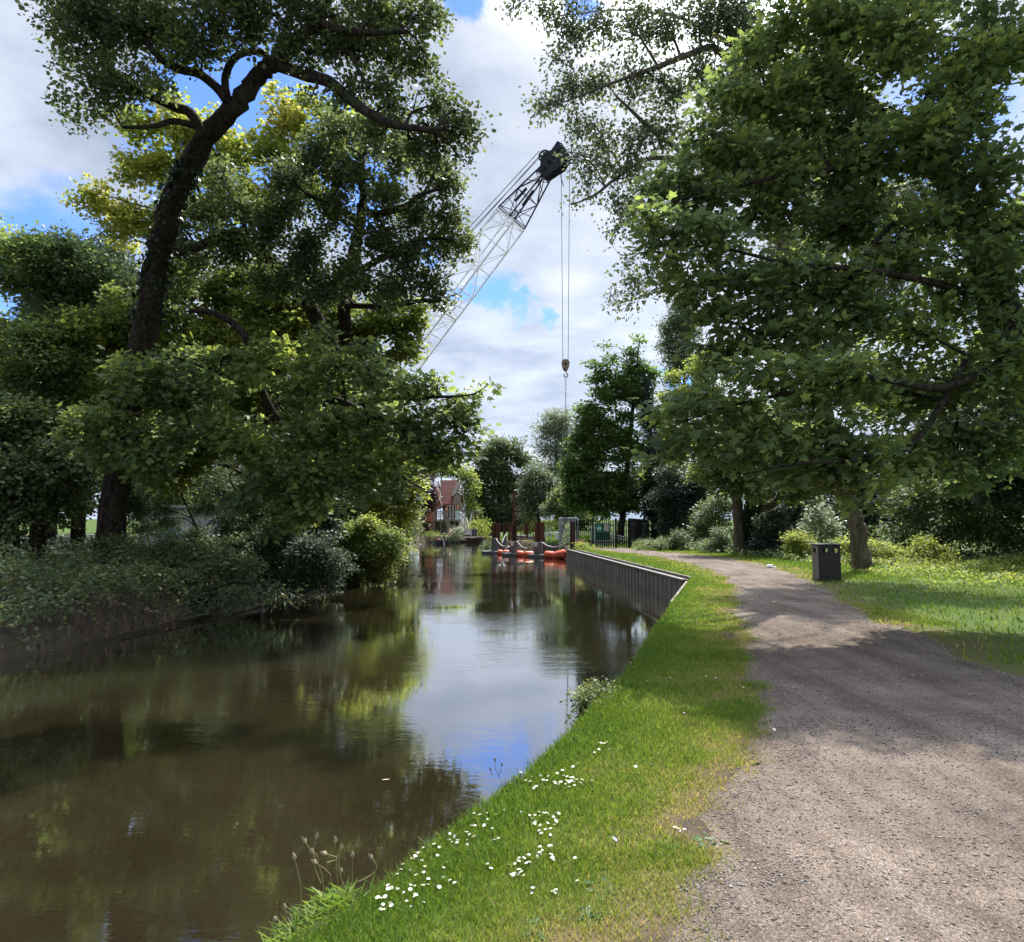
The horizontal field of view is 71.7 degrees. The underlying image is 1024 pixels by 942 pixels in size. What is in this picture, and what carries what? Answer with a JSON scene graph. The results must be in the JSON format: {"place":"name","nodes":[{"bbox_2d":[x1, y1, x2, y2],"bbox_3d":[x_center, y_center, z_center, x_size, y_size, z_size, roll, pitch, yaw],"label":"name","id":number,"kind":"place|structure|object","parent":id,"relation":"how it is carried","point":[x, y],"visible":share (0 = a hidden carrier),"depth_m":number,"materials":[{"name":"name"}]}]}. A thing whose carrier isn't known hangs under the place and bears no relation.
{"place":"outdoors","nodes":[
{"label":"outdoors","id":0,"kind":"place"},
{"bbox_2d":[0,536,669,941],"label":"water","id":1,"kind":"structure","parent":0,"point":[194,780],"depth_m":7.77,"materials":[{"name":"liquid"}]},
{"bbox_2d":[118,610,219,634],"bbox_3d":[-7.661,3.406,16.050,0.070,0.112,3.374,-1,-4,12],"label":"fallen pole","id":2,"kind":"object","parent":1,"relation":"on","point":[168,622],"visible":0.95,"depth_m":15.95,"materials":[{"name":"wood"}]},
{"bbox_2d":[227,601,268,614],"bbox_3d":[-7.052,3.656,18.988,0.110,0.182,2.026,-1,-4,8],"label":"rotten board","id":3,"kind":"object","parent":1,"relation":"on","point":[257,606],"visible":0.54,"depth_m":19.04,"materials":[{"name":"wood"}]},
{"bbox_2d":[433,540,450,543],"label":"dinghy","id":4,"kind":"object","parent":1,"relation":"on","point":[441,541],"visible":0.83,"depth_m":75.64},
{"bbox_2d":[491,523,499,550],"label":"steel pile","id":5,"kind":"object","parent":1,"relation":"in","point":[495,535],"visible":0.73,"depth_m":52.83,"materials":[{"name":"metal"}]},
{"bbox_2d":[503,522,506,549],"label":"steel pile","id":6,"kind":"object","parent":1,"relation":"in","point":[504,533],"visible":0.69,"depth_m":57.61,"materials":[{"name":"metal"}]},
{"bbox_2d":[510,521,517,552],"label":"steel pile","id":7,"kind":"object","parent":1,"relation":"in","point":[514,545],"visible":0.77,"depth_m":49.23,"materials":[{"name":"brown metal"}]},
{"bbox_2d":[513,491,516,520],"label":"pile mast","id":8,"kind":"object","parent":1,"relation":"in","point":[514,506],"visible":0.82,"depth_m":50.85,"materials":[{"name":"metal"}]},
{"bbox_2d":[505,529,534,551],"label":"work pontoon","id":9,"kind":"object","parent":1,"relation":"on","point":[520,537],"visible":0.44,"depth_m":56.58,"materials":[{"name":"metal"}]},
{"bbox_2d":[534,522,544,553],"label":"steel pile","id":10,"kind":"object","parent":1,"relation":"in","point":[539,546],"visible":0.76,"depth_m":47.27,"materials":[{"name":"brown metal"}]},
{"bbox_2d":[552,550,565,558],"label":"barrier float","id":11,"kind":"object","parent":1,"relation":"on","point":[560,554],"visible":0.82,"depth_m":45.10,"materials":[{"name":"orange plastic"}]},
{"bbox_2d":[570,521,574,548],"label":"steel pile","id":12,"kind":"object","parent":1,"relation":"in","point":[572,533],"visible":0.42,"depth_m":42.37,"materials":[{"name":"metal"}]},
{"bbox_2d":[0,519,1023,941],"bbox_3d":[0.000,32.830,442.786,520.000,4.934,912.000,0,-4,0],"label":"ground","id":13,"kind":"structure","parent":0,"point":[50,639],"depth_m":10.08,"materials":[{"name":"plant"}]},
{"bbox_2d":[0,388,103,559],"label":"broadleaf tree","id":14,"kind":"object","parent":13,"relation":"on","point":[30,470],"visible":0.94,"depth_m":20.03,"materials":[{"name":"green plant"}]},
{"bbox_2d":[0,213,163,561],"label":"broadleaf tree","id":15,"kind":"object","parent":13,"relation":"on","point":[50,270],"visible":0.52,"depth_m":23.37,"materials":[{"name":"green plant"}]},
{"bbox_2d":[6,344,170,541],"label":"broadleaf tree","id":16,"kind":"object","parent":13,"relation":"on","point":[50,534],"depth_m":45.70,"materials":[{"name":"green plant"}]},
{"bbox_2d":[0,228,201,548],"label":"broadleaf tree","id":17,"kind":"object","parent":13,"relation":"on","point":[75,533],"visible":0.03,"depth_m":35.63,"materials":[{"name":"green plant"}]},
{"bbox_2d":[11,582,197,643],"bbox_3d":[-8.301,2.895,15.231,2.582,0.978,4.983,0,-4,6],"label":"ivy","id":18,"kind":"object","parent":13,"relation":"on","point":[113,606],"depth_m":14.83,"materials":[{"name":"plant"}]},
{"bbox_2d":[0,533,242,574],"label":"undergrowth","id":19,"kind":"object","parent":13,"relation":"on","point":[62,537],"visible":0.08,"depth_m":34.00,"materials":[{"name":"green plant"}]},
{"bbox_2d":[128,409,218,520],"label":"distant tree","id":20,"kind":"object","parent":13,"relation":"on","point":[193,498],"visible":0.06,"depth_m":106.94,"materials":[{"name":"green plant"}]},
{"bbox_2d":[0,526,360,653],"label":"undergrowth","id":21,"kind":"object","parent":13,"relation":"on","point":[32,569],"visible":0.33,"depth_m":16.02,"materials":[{"name":"green plant"}]},
{"bbox_2d":[93,527,268,592],"bbox_3d":[-9.273,2.849,19.704,5.267,2.604,2.097,0,-4,0],"label":"bramble bush","id":22,"kind":"object","parent":13,"relation":"on","point":[250,564],"visible":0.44,"depth_m":19.49,"materials":[{"name":"green plant"}]},
{"bbox_2d":[141,505,246,544],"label":"bush","id":23,"kind":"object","parent":13,"relation":"on","point":[197,520],"depth_m":35.10,"materials":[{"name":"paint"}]},
{"bbox_2d":[159,517,178,540],"bbox_3d":[-16.964,3.117,35.037,0.950,1.700,0.050,0,-4,0],"label":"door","id":24,"kind":"structure","parent":23,"relation":"in","point":[161,517],"depth_m":35.02,"materials":[{"name":"grey"}]},
{"bbox_2d":[95,461,304,559],"bbox_3d":[-10.316,1.361,23.504,7.136,3.718,2.361,0,-4,0],"label":"hawthorn shrub","id":25,"kind":"object","parent":13,"relation":"on","point":[139,504],"visible":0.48,"depth_m":23.35,"materials":[{"name":"green plant"}]},
{"bbox_2d":[56,74,361,555],"bbox_3d":[-11.300,-6.088,27.561,12.124,18.893,3.478,0,-4,0],"label":"sycamore tree","id":26,"kind":"object","parent":13,"relation":"on","point":[125,217],"visible":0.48,"depth_m":27.59,"materials":[{"name":"green plant"}]},
{"bbox_2d":[140,573,309,617],"bbox_3d":[-9.010,3.475,17.733,7.951,2.026,2.414,0,-4,0],"label":"sedge clump","id":27,"kind":"object","parent":13,"relation":"on","point":[210,599],"visible":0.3,"depth_m":17.59,"materials":[{"name":"green plant"}]},
{"bbox_2d":[45,255,440,528],"bbox_3d":[-8.617,-2.126,22.217,13.106,10.746,5.838,0,-4,0],"label":"sycamore tree","id":28,"kind":"object","parent":13,"relation":"on","point":[222,290],"visible":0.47,"depth_m":22.79,"materials":[{"name":"green plant"}]},
{"bbox_2d":[189,288,310,490],"bbox_3d":[-14.172,-3.070,38.352,8.234,14.668,8.369,-2,-5,31],"label":"broadleaf tree","id":29,"kind":"object","parent":13,"relation":"on","point":[233,373],"visible":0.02,"depth_m":37.16,"materials":[{"name":"green plant"}]},
{"bbox_2d":[146,452,361,545],"bbox_3d":[-10.833,1.227,30.007,10.122,5.261,3.404,0,-4,0],"label":"laurel bush","id":30,"kind":"object","parent":13,"relation":"on","point":[236,477],"visible":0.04,"depth_m":29.55,"materials":[{"name":"green plant"}]},
{"bbox_2d":[14,0,501,570],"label":"alder tree","id":31,"kind":"object","parent":13,"relation":"on","point":[368,32],"visible":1,"depth_m":13.73,"materials":[{"name":"green plant"}]},
{"bbox_2d":[46,309,507,583],"bbox_3d":[-5.748,-0.039,19.754,11.278,7.927,7.288,0,-4,0],"label":"sycamore tree","id":32,"kind":"object","parent":13,"relation":"on","point":[156,385],"visible":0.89,"depth_m":17.48,"materials":[{"name":"green plant"}]},
{"bbox_2d":[256,909,326,941],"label":"grass tuft","id":33,"kind":"object","parent":13,"relation":"on","point":[296,927],"visible":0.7,"depth_m":2.82,"materials":[{"name":"green plant"}]},
{"bbox_2d":[292,852,301,918],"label":"plantain stalk","id":34,"kind":"object","parent":13,"relation":"on","point":[294,856],"visible":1,"depth_m":2.71,"materials":[{"name":"plant"}]},
{"bbox_2d":[234,522,364,599],"bbox_3d":[-6.710,2.733,21.466,4.513,2.483,1.898,0,-4,0],"label":"bramble bush","id":35,"kind":"object","parent":13,"relation":"on","point":[324,575],"visible":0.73,"depth_m":21.25,"materials":[{"name":"green plant"}]},
{"bbox_2d":[247,490,353,583],"bbox_3d":[-7.391,2.167,24.494,3.850,3.854,2.495,0,-4,0],"label":"ivy bush","id":36,"kind":"object","parent":13,"relation":"on","point":[327,525],"visible":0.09,"depth_m":24.35,"materials":[{"name":"green plant"}]},
{"bbox_2d":[273,894,343,936],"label":"grass tuft","id":37,"kind":"object","parent":13,"relation":"on","point":[307,913],"visible":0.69,"depth_m":2.93,"materials":[{"name":"green plant"}]},
{"bbox_2d":[133,97,484,521],"bbox_3d":[-6.984,-3.060,21.125,7.976,13.734,11.567,3,-5,-34],"label":"alder tree","id":38,"kind":"object","parent":13,"relation":"on","point":[349,278],"visible":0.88,"depth_m":18.91,"materials":[{"name":"green plant"}]},
{"bbox_2d":[302,837,323,897],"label":"plantain stalk","id":39,"kind":"object","parent":13,"relation":"on","point":[304,840],"visible":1,"depth_m":2.81,"materials":[{"name":"plant"}]},
{"bbox_2d":[274,298,398,469],"bbox_3d":[-9.589,-2.525,37.451,7.763,13.646,8.295,-1,-4,18],"label":"broadleaf tree","id":40,"kind":"object","parent":13,"relation":"on","point":[378,405],"depth_m":37.88,"materials":[{"name":"green plant"}]},
{"bbox_2d":[298,873,382,923],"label":"grass tuft","id":41,"kind":"object","parent":13,"relation":"on","point":[348,896],"visible":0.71,"depth_m":3.03,"materials":[{"name":"green plant"}]},
{"bbox_2d":[318,511,410,586],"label":"elm bush","id":42,"kind":"object","parent":13,"relation":"on","point":[372,562],"visible":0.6,"depth_m":26.11,"materials":[{"name":"green plant"}]},
{"bbox_2d":[311,450,432,569],"bbox_3d":[-6.694,1.572,29.976,6.676,5.570,3.094,0,-4,0],"label":"lime bush","id":43,"kind":"object","parent":13,"relation":"on","point":[401,514],"visible":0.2,"depth_m":29.73,"materials":[{"name":"green plant"}]},
{"bbox_2d":[356,374,431,521],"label":"broadleaf tree","id":44,"kind":"object","parent":13,"relation":"on","point":[396,421],"depth_m":45.59,"materials":[{"name":"green plant"}]},
{"bbox_2d":[387,501,430,553],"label":"grey willow bush","id":45,"kind":"object","parent":13,"relation":"on","point":[416,531],"visible":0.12,"depth_m":49.62,"materials":[{"name":"green plant"}]},
{"bbox_2d":[411,474,446,532],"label":"copper beech","id":46,"kind":"object","parent":13,"relation":"on","point":[429,505],"visible":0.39,"depth_m":83.70,"materials":[{"name":"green plant"}]},
{"bbox_2d":[417,530,442,537],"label":"bank shrub","id":47,"kind":"object","parent":13,"relation":"on","point":[428,534],"visible":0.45,"depth_m":80.99,"materials":[{"name":"green plant"}]},
{"bbox_2d":[419,480,474,534],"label":"house","id":48,"kind":"structure","parent":13,"relation":"on","point":[451,499],"depth_m":90.55,"materials":[{"name":"red brick"}]},
{"bbox_2d":[421,462,488,527],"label":"birch tree","id":49,"kind":"object","parent":13,"relation":"on","point":[465,477],"visible":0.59,"depth_m":111.68,"materials":[{"name":"green plant"}]},
{"bbox_2d":[447,536,485,541],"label":"timber quay","id":50,"kind":"structure","parent":13,"relation":"on","point":[474,539],"depth_m":81.01,"materials":[{"name":"wood"}]},
{"bbox_2d":[446,525,466,542],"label":"bush","id":51,"kind":"object","parent":50,"relation":"on","point":[453,533],"visible":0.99,"depth_m":80.46,"materials":[{"name":"green plant"}]},
{"bbox_2d":[378,141,575,383],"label":"lattice crane","id":52,"kind":"object","parent":13,"relation":"on","point":[549,169],"visible":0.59,"depth_m":54.81,"materials":[{"name":"white metal"}]},
{"bbox_2d":[561,359,569,377],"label":"hook block","id":53,"kind":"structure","parent":52,"relation":"hanging from","point":[565,363],"depth_m":52.14,"materials":[{"name":"beige paint"}]},
{"bbox_2d":[465,514,494,540],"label":"bush","id":54,"kind":"object","parent":13,"relation":"on","point":[477,523],"visible":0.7,"depth_m":85.54,"materials":[{"name":"green plant"}]},
{"bbox_2d":[478,539,491,547],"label":"white rose bush","id":55,"kind":"object","parent":13,"relation":"on","point":[487,544],"visible":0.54,"depth_m":63.66,"materials":[{"name":"green plant"}]},
{"bbox_2d":[460,433,547,531],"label":"lime tree","id":56,"kind":"object","parent":13,"relation":"on","point":[498,477],"visible":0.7,"depth_m":119.53,"materials":[{"name":"green plant"}]},
{"bbox_2d":[523,916,545,940],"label":"weed rosette","id":57,"kind":"object","parent":13,"relation":"on","point":[532,931],"visible":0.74,"depth_m":2.79,"materials":[{"name":"green plant"}]},
{"bbox_2d":[510,458,564,524],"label":"grey willow","id":58,"kind":"object","parent":13,"relation":"on","point":[539,497],"visible":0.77,"depth_m":77.47,"materials":[{"name":"green plant"}]},
{"bbox_2d":[517,518,569,535],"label":"hedge shrub","id":59,"kind":"object","parent":13,"relation":"on","point":[549,524],"visible":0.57,"depth_m":75.53,"materials":[{"name":"green plant"}]},
{"bbox_2d":[525,406,583,531],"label":"white willow","id":60,"kind":"object","parent":13,"relation":"on","point":[554,422],"visible":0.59,"depth_m":89.87,"materials":[{"name":"green plant"}]},
{"bbox_2d":[535,482,592,533],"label":"poplar tree","id":61,"kind":"object","parent":13,"relation":"on","point":[551,509],"visible":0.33,"depth_m":71.47,"materials":[{"name":"green plant"}]},
{"bbox_2d":[559,517,578,543],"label":"barrier stack","id":62,"kind":"object","parent":13,"relation":"on","point":[560,527],"visible":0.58,"depth_m":50.42,"materials":[{"name":"metal"}]},
{"bbox_2d":[561,455,607,529],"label":"distant tree","id":63,"kind":"object","parent":13,"relation":"on","point":[597,519],"visible":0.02,"depth_m":134.28,"materials":[{"name":"green plant"}]},
{"bbox_2d":[576,519,593,547],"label":"palisade fence","id":64,"kind":"object","parent":13,"relation":"on","point":[582,532],"visible":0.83,"depth_m":42.98,"materials":[{"name":"black metal"}]},
{"bbox_2d":[574,540,600,549],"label":"weed thicket","id":65,"kind":"object","parent":13,"relation":"on","point":[586,546],"visible":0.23,"depth_m":40.70,"materials":[{"name":"green plant"}]},
{"bbox_2d":[559,675,620,726],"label":"nettle clump","id":66,"kind":"object","parent":13,"relation":"on","point":[585,700],"visible":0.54,"depth_m":6.38,"materials":[{"name":"green plant"}]},
{"bbox_2d":[576,905,607,924],"bbox_3d":[0.307,1.818,2.883,0.150,0.031,0.145,-2,-5,27],"label":"weed rosette","id":67,"kind":"object","parent":13,"relation":"on","point":[592,914],"visible":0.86,"depth_m":2.89,"materials":[{"name":"green plant"}]},
{"bbox_2d":[582,876,620,904],"bbox_3d":[0.418,1.834,3.116,0.247,0.026,0.170,3,-5,-33],"label":"weed rosette","id":68,"kind":"object","parent":13,"relation":"on","point":[602,887],"visible":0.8,"depth_m":3.11,"materials":[{"name":"green plant"}]},
{"bbox_2d":[594,523,610,545],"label":"equipment cabinet","id":69,"kind":"object","parent":13,"relation":"on","point":[601,535],"visible":0.41,"depth_m":47.51,"materials":[{"name":"metal"}]},
{"bbox_2d":[550,332,669,537],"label":"field maple","id":70,"kind":"object","parent":13,"relation":"on","point":[612,488],"visible":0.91,"depth_m":57.72,"materials":[{"name":"green plant"}]},
{"bbox_2d":[566,549,690,600],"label":"sheet pile wall","id":71,"kind":"structure","parent":13,"relation":"on","point":[664,584],"depth_m":25.83,"materials":[{"name":"metal"}]},
{"bbox_2d":[615,518,648,547],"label":"palisade fence","id":72,"kind":"object","parent":13,"relation":"on","point":[636,529],"visible":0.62,"depth_m":44.22,"materials":[{"name":"black metal"}]},
{"bbox_2d":[594,520,614,546],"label":"palisade gate","id":73,"kind":"structure","parent":72,"relation":"attached to","point":[604,542],"depth_m":42.98,"materials":[{"name":"black metal"}]},
{"bbox_2d":[629,373,668,540],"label":"ivy clad tree","id":74,"kind":"object","parent":13,"relation":"on","point":[647,485],"visible":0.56,"depth_m":55.91,"materials":[{"name":"green plant"}]},
{"bbox_2d":[633,526,708,550],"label":"weed thicket","id":75,"kind":"object","parent":13,"relation":"on","point":[675,539],"visible":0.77,"depth_m":39.71,"materials":[{"name":"green plant"}]},
{"bbox_2d":[621,428,723,514],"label":"distant tree","id":76,"kind":"object","parent":13,"relation":"on","point":[634,475],"visible":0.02,"depth_m":119.68,"materials":[{"name":"green plant"}]},
{"bbox_2d":[650,289,707,466],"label":"lombardy poplar","id":77,"kind":"object","parent":13,"relation":"on","point":[670,328],"visible":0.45,"depth_m":78.59,"materials":[{"name":"green plant"}]},
{"bbox_2d":[641,462,726,542],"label":"yew tree","id":78,"kind":"object","parent":13,"relation":"on","point":[683,499],"visible":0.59,"depth_m":49.43,"materials":[{"name":"green plant"}]},
{"bbox_2d":[636,341,734,497],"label":"ash tree","id":79,"kind":"object","parent":13,"relation":"on","point":[693,368],"visible":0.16,"depth_m":62.22,"materials":[{"name":"green plant"}]},
{"bbox_2d":[678,490,743,545],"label":"evergreen shrub","id":80,"kind":"object","parent":13,"relation":"on","point":[702,525],"visible":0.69,"depth_m":41.64,"materials":[{"name":"green plant"}]},
{"bbox_2d":[692,832,729,846],"bbox_3d":[0.986,1.865,3.576,0.200,0.029,0.194,0,-4,0],"label":"weed rosette","id":81,"kind":"object","parent":13,"relation":"on","point":[697,838],"visible":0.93,"depth_m":3.58,"materials":[{"name":"green plant"}]},
{"bbox_2d":[697,520,732,552],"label":"weed thicket","id":82,"kind":"object","parent":13,"relation":"on","point":[719,543],"visible":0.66,"depth_m":36.62,"materials":[{"name":"green plant"}]},
{"bbox_2d":[494,0,951,570],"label":"poplar tree","id":83,"kind":"object","parent":13,"relation":"on","point":[714,18],"visible":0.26,"depth_m":15.77,"materials":[{"name":"green plant"}]},
{"bbox_2d":[675,392,835,553],"bbox_3d":[12.332,0.312,34.697,8.739,8.265,4.225,0,-4,0],"label":"twin trunk sycamore","id":84,"kind":"object","parent":13,"relation":"on","point":[735,490],"visible":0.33,"depth_m":34.50,"materials":[{"name":"green plant"}]},
{"bbox_2d":[744,508,796,554],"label":"ivy bush","id":85,"kind":"object","parent":13,"relation":"on","point":[769,528],"visible":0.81,"depth_m":34.16,"materials":[{"name":"green plant"}]},
{"bbox_2d":[741,390,822,527],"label":"distant tree","id":86,"kind":"object","parent":13,"relation":"on","point":[788,416],"visible":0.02,"depth_m":74.01,"materials":[{"name":"green plant"}]},
{"bbox_2d":[778,528,816,559],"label":"weed thicket","id":87,"kind":"object","parent":13,"relation":"on","point":[795,543],"visible":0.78,"depth_m":29.63,"materials":[{"name":"green plant"}]},
{"bbox_2d":[767,492,837,539],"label":"evergreen shrub","id":88,"kind":"object","parent":13,"relation":"on","point":[794,513],"visible":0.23,"depth_m":47.28,"materials":[{"name":"green plant"}]},
{"bbox_2d":[608,0,1023,520],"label":"sycamore tree","id":89,"kind":"object","parent":13,"relation":"on","point":[928,136],"visible":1,"depth_m":10.93,"materials":[{"name":"green plant"}]},
{"bbox_2d":[610,535,1023,561],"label":"undergrowth","id":90,"kind":"object","parent":13,"relation":"on","point":[754,551],"visible":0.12,"depth_m":32.62,"materials":[{"name":"green plant"}]},
{"bbox_2d":[795,495,848,542],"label":"elder bush","id":91,"kind":"object","parent":13,"relation":"on","point":[820,521],"visible":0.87,"depth_m":36.73,"materials":[{"name":"green plant"}]},
{"bbox_2d":[810,543,841,580],"bbox_3d":[8.641,2.512,19.470,0.640,1.017,0.640,-1,-4,7],"label":"litter bin","id":92,"kind":"object","parent":13,"relation":"on","point":[826,566],"visible":0.95,"depth_m":19.20,"materials":[{"name":"black metal"}]},
{"bbox_2d":[821,471,904,548],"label":"evergreen shrub","id":93,"kind":"object","parent":13,"relation":"on","point":[870,520],"visible":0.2,"depth_m":39.35,"materials":[{"name":"green plant"}]},
{"bbox_2d":[831,532,960,564],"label":"weed thicket","id":94,"kind":"object","parent":13,"relation":"on","point":[890,552],"visible":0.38,"depth_m":26.62,"materials":[{"name":"green plant"}]},
{"bbox_2d":[787,549,1023,594],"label":"undergrowth","id":95,"kind":"object","parent":13,"relation":"on","point":[996,564],"visible":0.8,"depth_m":20.55,"materials":[{"name":"green plant"}]},
{"bbox_2d":[867,464,1023,560],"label":"evergreen shrub","id":96,"kind":"object","parent":13,"relation":"on","point":[1003,533],"visible":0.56,"depth_m":29.44,"materials":[{"name":"green plant"}]},
{"bbox_2d":[903,361,1022,530],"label":"distant tree","id":97,"kind":"object","parent":13,"relation":"on","point":[954,505],"visible":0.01,"depth_m":64.13,"materials":[{"name":"green plant"}]},
{"bbox_2d":[907,305,1023,511],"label":"broadleaf tree","id":98,"kind":"object","parent":13,"relation":"on","point":[1013,496],"visible":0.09,"depth_m":24.72,"materials":[{"name":"green plant"}]},
{"bbox_2d":[993,296,1023,524],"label":"broadleaf tree","id":99,"kind":"object","parent":13,"relation":"on","point":[1016,511],"depth_m":29.13,"materials":[{"name":"green plant"}]},
{"bbox_2d":[0,0,1023,519],"label":"sky","id":100,"kind":"structure","parent":0,"point":[510,333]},
{"bbox_2d":[594,548,1023,941],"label":"path","id":101,"kind":"structure","parent":0,"point":[913,699],"depth_m":4.24,"materials":[{"name":"gravel"}]},
{"bbox_2d":[694,562,992,755],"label":"fallen leaves","id":102,"kind":"object","parent":101,"relation":"on","point":[945,753],"visible":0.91,"depth_m":7.05,"materials":[{"name":"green plant"}]},
{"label":"lifting chain","id":103,"kind":"object","parent":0,"visible":0},
{"bbox_2d":[565,395,567,516],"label":"sling rope","id":104,"kind":"object","parent":103,"relation":"hanging from","point":[566,459],"visible":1,"depth_m":51.32,"materials":[{"name":"black metal"}]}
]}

